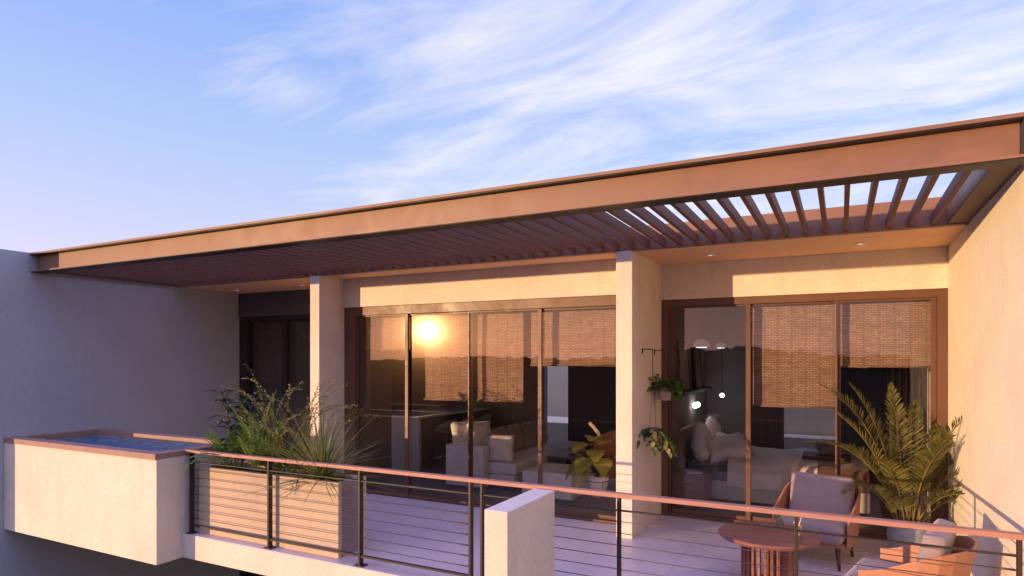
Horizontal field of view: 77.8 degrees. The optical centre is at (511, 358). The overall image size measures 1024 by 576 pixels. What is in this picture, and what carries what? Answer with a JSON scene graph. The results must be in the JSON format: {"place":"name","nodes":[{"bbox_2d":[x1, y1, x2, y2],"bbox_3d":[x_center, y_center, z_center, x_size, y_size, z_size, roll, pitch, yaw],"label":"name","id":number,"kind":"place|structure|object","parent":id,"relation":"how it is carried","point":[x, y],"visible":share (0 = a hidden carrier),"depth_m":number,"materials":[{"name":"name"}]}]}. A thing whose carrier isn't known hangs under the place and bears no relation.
{"place":"outdoors","nodes":[
{"label":"outdoors","id":0,"kind":"place"},
{"bbox_2d":[392,405,489,470],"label":"kitchen island","id":1,"kind":"structure","parent":0,"point":[424,423],"depth_m":12.18,"materials":[{"name":"white stone"}]},
{"bbox_2d":[0,0,1023,252],"label":"sky","id":2,"kind":"structure","parent":0,"point":[120,119],"materials":[{"name":"blue"}]},
{"bbox_2d":[588,422,606,453],"bbox_3d":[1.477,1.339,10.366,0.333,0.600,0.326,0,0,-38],"label":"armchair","id":3,"kind":"object","parent":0,"point":[594,428],"visible":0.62,"depth_m":10.37,"materials":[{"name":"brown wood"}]},
{"label":"ground","id":4,"kind":"structure","parent":0,"visible":0},
{"bbox_2d":[0,165,1023,575],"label":"house","id":5,"kind":"structure","parent":4,"relation":"on","point":[82,353],"depth_m":8.95,"materials":[{"name":"grey paint"}]},
{"bbox_2d":[257,322,288,384],"bbox_3d":[-4.471,-0.146,11.915,0.830,1.304,0.063,0,0,27],"label":"woven blind","id":6,"kind":"object","parent":5,"relation":"attached to","point":[269,353],"visible":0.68,"depth_m":11.93,"materials":[{"name":"wicker"}]},
{"bbox_2d":[239,314,309,468],"bbox_3d":[-3.755,0.638,11.387,3.122,2.829,0.140,0,0,27],"label":"sliding door","id":7,"kind":"structure","parent":5,"relation":"in","point":[245,323],"depth_m":11.95,"materials":[{"name":"brown metal"}]},
{"bbox_2d":[183,535,391,575],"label":"terrace slab","id":8,"kind":"structure","parent":5,"relation":"attached to","point":[257,561],"depth_m":6.85,"materials":[{"name":"beige paint"}]},
{"bbox_2d":[4,428,249,564],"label":"plunge pool","id":9,"kind":"structure","parent":8,"relation":"on","point":[123,493],"depth_m":7.74,"materials":[{"name":"beige paint"}]},
{"bbox_2d":[183,493,888,575],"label":"terrace floor","id":10,"kind":"structure","parent":8,"relation":"on","point":[804,564],"depth_m":6.84,"materials":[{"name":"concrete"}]},
{"bbox_2d":[199,462,365,557],"bbox_3d":[-2.633,1.663,7.178,2.155,0.771,0.430,0,0,27],"label":"planter box","id":11,"kind":"object","parent":10,"relation":"on","point":[297,504],"visible":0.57,"depth_m":6.86,"materials":[{"name":"wood"}]},
{"bbox_2d":[151,420,288,474],"bbox_3d":[-3.415,1.010,7.446,1.268,0.615,1.395,0,0,18],"label":"fern","id":12,"kind":"object","parent":11,"relation":"on","point":[214,441],"visible":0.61,"depth_m":7.41,"materials":[{"name":"green plant"}]},
{"bbox_2d":[202,388,271,465],"bbox_3d":[-3.319,0.847,7.662,0.756,0.947,0.544,0,0,8],"label":"leafy plant","id":13,"kind":"object","parent":11,"relation":"on","point":[242,401],"visible":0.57,"depth_m":7.64,"materials":[{"name":"green plant"}]},
{"bbox_2d":[220,388,288,472],"bbox_3d":[-2.909,0.839,7.362,0.930,0.956,0.878,0,0,-2],"label":"fern","id":14,"kind":"object","parent":11,"relation":"on","point":[255,449],"visible":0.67,"depth_m":7.19,"materials":[{"name":"green plant"}]},
{"bbox_2d":[208,364,350,474],"bbox_3d":[-2.678,0.681,7.339,1.531,1.282,1.480,0,0,3],"label":"wispy shrub","id":15,"kind":"object","parent":11,"relation":"on","point":[282,427],"visible":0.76,"depth_m":7.20,"materials":[{"name":"green plant"}]},
{"bbox_2d":[249,425,313,474],"bbox_3d":[-2.491,1.044,7.197,0.950,0.548,0.821,0,0,-5],"label":"fern","id":16,"kind":"object","parent":11,"relation":"on","point":[288,464],"visible":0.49,"depth_m":7.11,"materials":[{"name":"green plant"}]},
{"bbox_2d":[213,381,384,474],"bbox_3d":[-2.320,0.780,7.125,1.261,1.083,1.636,0,0,27],"label":"wispy shrub","id":17,"kind":"object","parent":11,"relation":"on","point":[310,414],"visible":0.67,"depth_m":7.18,"materials":[{"name":"green plant"}]},
{"bbox_2d":[237,396,408,512],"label":"spiky grass","id":18,"kind":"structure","parent":11,"relation":"on","point":[322,454],"depth_m":6.77,"materials":[{"name":"green plant"}]},
{"bbox_2d":[185,449,1023,575],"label":"balcony railing","id":19,"kind":"object","parent":10,"relation":"on","point":[1018,537],"visible":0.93,"depth_m":5.43,"materials":[{"name":"brown metal"}]},
{"bbox_2d":[718,521,820,575],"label":"round table","id":20,"kind":"object","parent":10,"relation":"on","point":[777,547],"visible":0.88,"depth_m":5.58,"materials":[{"name":"brown wood"}]},
{"bbox_2d":[773,506,783,527],"bbox_3d":[2.476,1.477,5.886,0.072,0.202,0.089,0,0,-29],"label":"cocktail glass","id":21,"kind":"object","parent":20,"relation":"on","point":[780,522],"visible":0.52,"depth_m":5.85,"materials":[{"name":"clear glass"}]},
{"bbox_2d":[793,519,801,540],"bbox_3d":[2.474,1.478,5.498,0.074,0.201,0.074,0,0,27],"label":"cocktail glass","id":22,"kind":"object","parent":20,"relation":"on","point":[800,533],"visible":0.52,"depth_m":5.47,"materials":[{"name":"clear glass"}]},
{"bbox_2d":[772,472,860,570],"bbox_3d":[3.160,1.638,6.568,0.740,0.830,0.805,0,0,41],"label":"armchair","id":23,"kind":"object","parent":10,"relation":"on","point":[805,491],"visible":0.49,"depth_m":6.53,"materials":[{"name":"grey fabric"}]},
{"bbox_2d":[803,382,964,547],"bbox_3d":[4.021,1.157,6.584,1.820,1.783,1.445,0,0,27],"label":"potted palm","id":24,"kind":"object","parent":10,"relation":"on","point":[929,462],"visible":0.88,"depth_m":6.54,"materials":[{"name":"plant"}]},
{"bbox_2d":[844,519,977,575],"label":"armchair","id":25,"kind":"object","parent":10,"relation":"on","point":[930,566],"visible":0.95,"depth_m":4.47,"materials":[{"name":"fabric"}]},
{"bbox_2d":[295,321,309,407],"bbox_3d":[-3.593,0.053,11.459,0.850,1.704,0.063,0,0,27],"label":"woven blind","id":26,"kind":"object","parent":5,"relation":"attached to","point":[303,351],"visible":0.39,"depth_m":11.56,"materials":[{"name":"wicker"}]},
{"bbox_2d":[364,316,410,350],"bbox_3d":[-1.909,-0.456,9.764,0.880,0.684,0.063,0,0,27],"label":"woven blind","id":27,"kind":"object","parent":5,"relation":"attached to","point":[385,332],"visible":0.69,"depth_m":9.76,"materials":[{"name":"wicker"}]},
{"bbox_2d":[392,325,452,411],"bbox_3d":[-2.460,0.645,14.805,2.200,2.791,0.560,0,0,27],"label":"kitchen cabinet","id":28,"kind":"object","parent":5,"relation":"on","point":[416,352],"visible":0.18,"depth_m":14.55,"materials":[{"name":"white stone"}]},
{"bbox_2d":[430,419,456,470],"bbox_3d":[-1.215,1.573,11.580,0.430,0.939,0.449,0,0,27],"label":"bar stool","id":29,"kind":"object","parent":5,"relation":"on","point":[445,427],"visible":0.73,"depth_m":11.42,"materials":[{"name":"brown wood"}]},
{"bbox_2d":[423,313,467,400],"bbox_3d":[-0.933,-0.087,9.257,0.840,1.424,0.063,0,0,27],"label":"woven blind","id":30,"kind":"object","parent":5,"relation":"attached to","point":[446,355],"visible":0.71,"depth_m":9.26,"materials":[{"name":"wicker"}]},
{"bbox_2d":[452,416,474,442],"bbox_3d":[-0.925,1.573,12.139,0.430,0.939,0.449,0,0,27],"label":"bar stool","id":31,"kind":"object","parent":5,"relation":"on","point":[465,420],"visible":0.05,"depth_m":11.94,"materials":[{"name":"black metal"}]},
{"bbox_2d":[344,295,615,524],"bbox_3d":[-0.550,0.635,8.846,4.536,2.834,0.140,0,0,27],"label":"sliding door","id":32,"kind":"structure","parent":5,"relation":"in","point":[352,315],"depth_m":9.06,"materials":[{"name":"brown metal"}]},
{"bbox_2d":[475,414,490,421],"bbox_3d":[-0.635,1.573,12.698,0.430,0.939,0.449,0,0,27],"label":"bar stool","id":33,"kind":"object","parent":5,"relation":"on","point":[486,417],"visible":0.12,"depth_m":12.51,"materials":[{"name":"brown metal"}]},
{"bbox_2d":[477,311,523,402],"bbox_3d":[-0.163,-0.091,8.858,0.745,1.414,0.063,0,0,27],"label":"woven blind","id":34,"kind":"object","parent":5,"relation":"attached to","point":[500,356],"visible":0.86,"depth_m":8.85,"materials":[{"name":"wicker"}]},
{"bbox_2d":[446,439,584,490],"bbox_3d":[0.192,1.696,11.177,1.150,0.691,3.180,0,0,27],"label":"sofa","id":35,"kind":"object","parent":5,"relation":"on","point":[483,465],"visible":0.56,"depth_m":9.90,"materials":[{"name":"fabric"}]},
{"bbox_2d":[450,420,474,443],"bbox_3d":[-0.778,1.250,10.294,0.460,0.460,0.187,0,-10,-33],"label":"cushion","id":36,"kind":"object","parent":35,"relation":"on","point":[459,430],"visible":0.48,"depth_m":10.19,"materials":[{"name":"beige fabric"}]},
{"bbox_2d":[466,420,490,445],"bbox_3d":[-0.526,1.250,10.320,0.460,0.460,0.178,0,-10,-35],"label":"cushion","id":37,"kind":"object","parent":35,"relation":"on","point":[481,430],"visible":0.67,"depth_m":10.26,"materials":[{"name":"beige fabric"}]},
{"bbox_2d":[490,426,506,434],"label":"cushion","id":38,"kind":"object","parent":35,"relation":"on","point":[499,431],"visible":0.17,"depth_m":10.57,"materials":[{"name":"brown fabric"}]},
{"bbox_2d":[488,434,513,462],"bbox_3d":[-0.175,1.410,9.915,0.440,0.440,0.178,0,-6,19],"label":"cushion","id":39,"kind":"object","parent":35,"relation":"on","point":[500,448],"visible":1,"depth_m":9.85,"materials":[{"name":"beige fabric"}]},
{"bbox_2d":[504,423,523,451],"bbox_3d":[0.028,1.389,11.081,0.206,0.480,0.520,-16,-7,27],"label":"cushion","id":40,"kind":"object","parent":35,"relation":"on","point":[515,431],"visible":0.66,"depth_m":11.02,"materials":[{"name":"brown fabric"}]},
{"bbox_2d":[519,420,536,448],"bbox_3d":[0.278,1.390,11.571,0.208,0.480,0.520,-15,-6,23],"label":"cushion","id":41,"kind":"object","parent":35,"relation":"on","point":[528,433],"visible":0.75,"depth_m":11.43,"materials":[{"name":"brown fabric"}]},
{"bbox_2d":[533,419,547,444],"bbox_3d":[0.532,1.390,12.059,0.210,0.480,0.520,-15,-5,19],"label":"cushion","id":42,"kind":"object","parent":35,"relation":"on","point":[544,433],"visible":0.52,"depth_m":11.92,"materials":[{"name":"fabric"}]},
{"bbox_2d":[30,112,1023,286],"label":"pergola","id":43,"kind":"object","parent":5,"relation":"attached to","point":[982,159],"visible":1,"depth_m":5.95,"materials":[{"name":"brown wood"}]},
{"bbox_2d":[522,463,591,503],"bbox_3d":[0.671,1.831,9.351,0.780,0.421,0.820,0,0,27],"label":"ottoman","id":44,"kind":"object","parent":5,"relation":"on","point":[554,474],"visible":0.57,"depth_m":9.05,"materials":[{"name":"fabric"}]},
{"bbox_2d":[547,448,588,464],"bbox_3d":[1.257,1.841,10.895,1.100,0.401,1.000,0,0,27],"label":"coffee table","id":45,"kind":"object","parent":5,"relation":"on","point":[562,454],"visible":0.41,"depth_m":10.70,"materials":[{"name":"brown wood"}]},
{"bbox_2d":[530,308,615,366],"bbox_3d":[0.852,-0.344,8.332,1.340,0.909,0.063,0,0,27],"label":"woven blind","id":46,"kind":"object","parent":5,"relation":"attached to","point":[579,337],"visible":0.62,"depth_m":8.33,"materials":[{"name":"wicker"}]},
{"bbox_2d":[563,435,615,506],"bbox_3d":[1.125,1.536,8.686,0.782,1.015,0.892,0,0,-27],"label":"leaf plant","id":47,"kind":"object","parent":5,"relation":"on","point":[598,479],"visible":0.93,"depth_m":8.53,"materials":[{"name":"green plant"}]},
{"bbox_2d":[593,430,615,484],"bbox_3d":[1.673,1.604,9.960,0.788,0.888,0.776,0,0,27],"label":"lounge chair","id":48,"kind":"object","parent":5,"relation":"on","point":[609,449],"visible":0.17,"depth_m":10.22,"materials":[{"name":"orange leather"}]},
{"bbox_2d":[636,348,676,457],"bbox_3d":[1.633,0.524,7.449,0.565,1.282,0.550,0,0,-12],"label":"hanging planter","id":49,"kind":"object","parent":5,"relation":"hanging from","point":[656,432],"visible":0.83,"depth_m":7.43,"materials":[{"name":"green metal"}]},
{"bbox_2d":[646,349,688,400],"bbox_3d":[1.877,0.209,7.955,0.641,0.642,0.725,0,0,27],"label":"hanging planter","id":50,"kind":"object","parent":5,"relation":"hanging from","point":[664,391],"visible":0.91,"depth_m":7.88,"materials":[{"name":"green metal"}]},
{"bbox_2d":[672,469,710,510],"bbox_3d":[2.485,1.810,8.788,0.440,0.461,0.510,0,0,27],"label":"nightstand","id":51,"kind":"object","parent":5,"relation":"on","point":[686,485],"visible":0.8,"depth_m":8.59,"materials":[{"name":"brown wood"}]},
{"bbox_2d":[672,424,685,472],"bbox_3d":[2.330,1.246,8.805,0.223,0.665,0.202,0,0,-29],"label":"vase","id":52,"kind":"object","parent":51,"relation":"on","point":[679,464],"visible":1,"depth_m":8.74,"materials":[{"name":"grey glass"}]},
{"bbox_2d":[675,386,711,394],"bbox_3d":[2.840,0.500,9.848,0.146,0.040,2.100,0,0,27],"label":"wall shelf","id":53,"kind":"object","parent":5,"relation":"attached to","point":[694,390],"depth_m":9.72,"materials":[{"name":"grey"}]},
{"bbox_2d":[676,341,690,391],"bbox_3d":[2.498,0.119,9.237,0.078,0.720,0.620,0,0,27],"label":"framed picture","id":54,"kind":"object","parent":53,"relation":"on","point":[683,363],"visible":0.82,"depth_m":9.23,"materials":[{"name":"brown wood"}]},
{"bbox_2d":[692,349,702,388],"bbox_3d":[2.962,0.169,10.123,0.071,0.620,0.500,0,0,27],"label":"framed picture","id":55,"kind":"object","parent":53,"relation":"on","point":[697,366],"visible":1,"depth_m":10.09,"materials":[{"name":"brown wood"}]},
{"bbox_2d":[691,402,699,407],"bbox_3d":[2.901,0.740,10.019,0.097,0.084,0.260,0,0,27],"label":"wall lamp","id":56,"kind":"object","parent":5,"relation":"attached to","point":[696,405],"visible":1,"depth_m":9.92,"materials":[{"name":"white glass"}]},
{"bbox_2d":[692,308,710,347],"bbox_3d":[2.838,-0.491,9.511,0.270,0.676,0.270,0,0,27],"label":"dome lamp","id":57,"kind":"object","parent":5,"relation":"hanging from","point":[701,343],"visible":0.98,"depth_m":9.44,"materials":[{"name":"white metal"}]},
{"bbox_2d":[715,342,726,347],"bbox_3d":[3.513,-0.496,10.682,0.200,0.666,0.200,0,0,27],"label":"dome lamp","id":58,"kind":"object","parent":5,"relation":"hanging from","point":[720,345],"visible":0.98,"depth_m":10.62,"materials":[{"name":"white metal"}]},
{"bbox_2d":[719,307,724,396],"bbox_3d":[3.451,-0.092,10.433,0.100,1.474,0.100,0,0,27],"label":"pendant lamp","id":59,"kind":"object","parent":5,"relation":"hanging from","point":[721,394],"visible":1,"depth_m":10.41,"materials":[{"name":"white metal"}]},
{"bbox_2d":[678,418,869,513],"bbox_3d":[3.919,1.523,9.508,2.457,0.979,2.010,0,0,27],"label":"bed","id":60,"kind":"object","parent":5,"relation":"on","point":[721,489],"visible":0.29,"depth_m":8.98,"materials":[{"name":"grey fabric"}]},
{"bbox_2d":[691,420,710,458],"bbox_3d":[2.813,1.230,9.423,0.226,0.500,0.620,0,-20,27],"label":"cushion","id":61,"kind":"object","parent":60,"relation":"on","point":[701,435],"visible":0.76,"depth_m":9.21,"materials":[{"name":"fabric"}]},
{"bbox_2d":[693,447,709,461],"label":"cushion","id":62,"kind":"object","parent":60,"relation":"on","point":[703,455],"visible":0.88,"depth_m":9.13,"materials":[{"name":"beige fabric"}]},
{"bbox_2d":[705,415,720,437],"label":"cushion","id":63,"kind":"object","parent":60,"relation":"on","point":[713,425],"visible":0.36,"depth_m":10.01,"materials":[{"name":"fabric"}]},
{"bbox_2d":[712,431,727,436],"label":"cushion","id":64,"kind":"object","parent":60,"relation":"on","point":[719,434],"visible":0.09,"depth_m":9.83,"materials":[{"name":"fabric"}]},
{"bbox_2d":[708,432,754,462],"bbox_3d":[3.161,1.331,9.310,0.620,0.267,0.500,-12,26,7],"label":"cushion","id":65,"kind":"object","parent":60,"relation":"on","point":[723,449],"visible":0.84,"depth_m":9.16,"materials":[{"name":"fabric"}]},
{"bbox_2d":[727,445,817,490],"bbox_3d":[3.926,1.607,9.414,1.160,0.406,1.772,0,0,27],"label":"duvet","id":66,"kind":"object","parent":60,"relation":"on","point":[773,469],"visible":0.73,"depth_m":8.77,"materials":[{"name":"fabric"}]},
{"bbox_2d":[817,453,868,493],"bbox_3d":[4.692,1.595,9.031,0.618,0.298,1.766,0,0,27],"label":"bed throw","id":67,"kind":"object","parent":60,"relation":"on","point":[857,468],"visible":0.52,"depth_m":8.37,"materials":[{"name":"orange fabric"}]},
{"bbox_2d":[802,451,850,461],"bbox_3d":[4.539,1.414,9.164,0.620,0.048,0.550,0,0,27],"label":"tray","id":68,"kind":"object","parent":67,"relation":"on","point":[817,455],"visible":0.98,"depth_m":9.02,"materials":[{"name":"brown wood"}]},
{"bbox_2d":[815,441,848,454],"bbox_3d":[4.604,1.290,9.159,0.420,0.177,0.300,0,6,17],"label":"bowl","id":69,"kind":"object","parent":68,"relation":"on","point":[825,447],"visible":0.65,"depth_m":9.06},
{"bbox_2d":[752,303,834,408],"bbox_3d":[3.454,-0.081,7.805,0.945,1.394,0.063,0,0,27],"label":"woven blind","id":70,"kind":"object","parent":5,"relation":"attached to","point":[793,355],"visible":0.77,"depth_m":7.79,"materials":[{"name":"wicker"}]},
{"bbox_2d":[662,288,947,539],"bbox_3d":[3.383,0.644,7.685,3.124,2.816,0.140,0,0,27],"label":"sliding door","id":71,"kind":"structure","parent":5,"relation":"in","point":[938,298],"depth_m":7.44,"materials":[{"name":"brown wood"}]},
{"bbox_2d":[841,300,929,367],"bbox_3d":[4.324,-0.331,7.354,0.965,0.894,0.063,0,0,27],"label":"woven blind","id":72,"kind":"object","parent":5,"relation":"attached to","point":[887,334],"visible":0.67,"depth_m":7.34,"materials":[{"name":"wicker"}]},
{"bbox_2d":[887,368,921,509],"bbox_3d":[5.247,0.610,8.488,0.400,2.840,0.100,0,0,27],"label":"curtain","id":73,"kind":"object","parent":5,"relation":"hanging from","point":[907,383],"visible":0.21,"depth_m":8.48,"materials":[{"name":"fabric"}]},
{"bbox_2d":[485,489,554,575],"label":"fin wall","id":74,"kind":"structure","parent":4,"relation":"on","point":[520,535],"depth_m":4.74,"materials":[{"name":"beige paint"}]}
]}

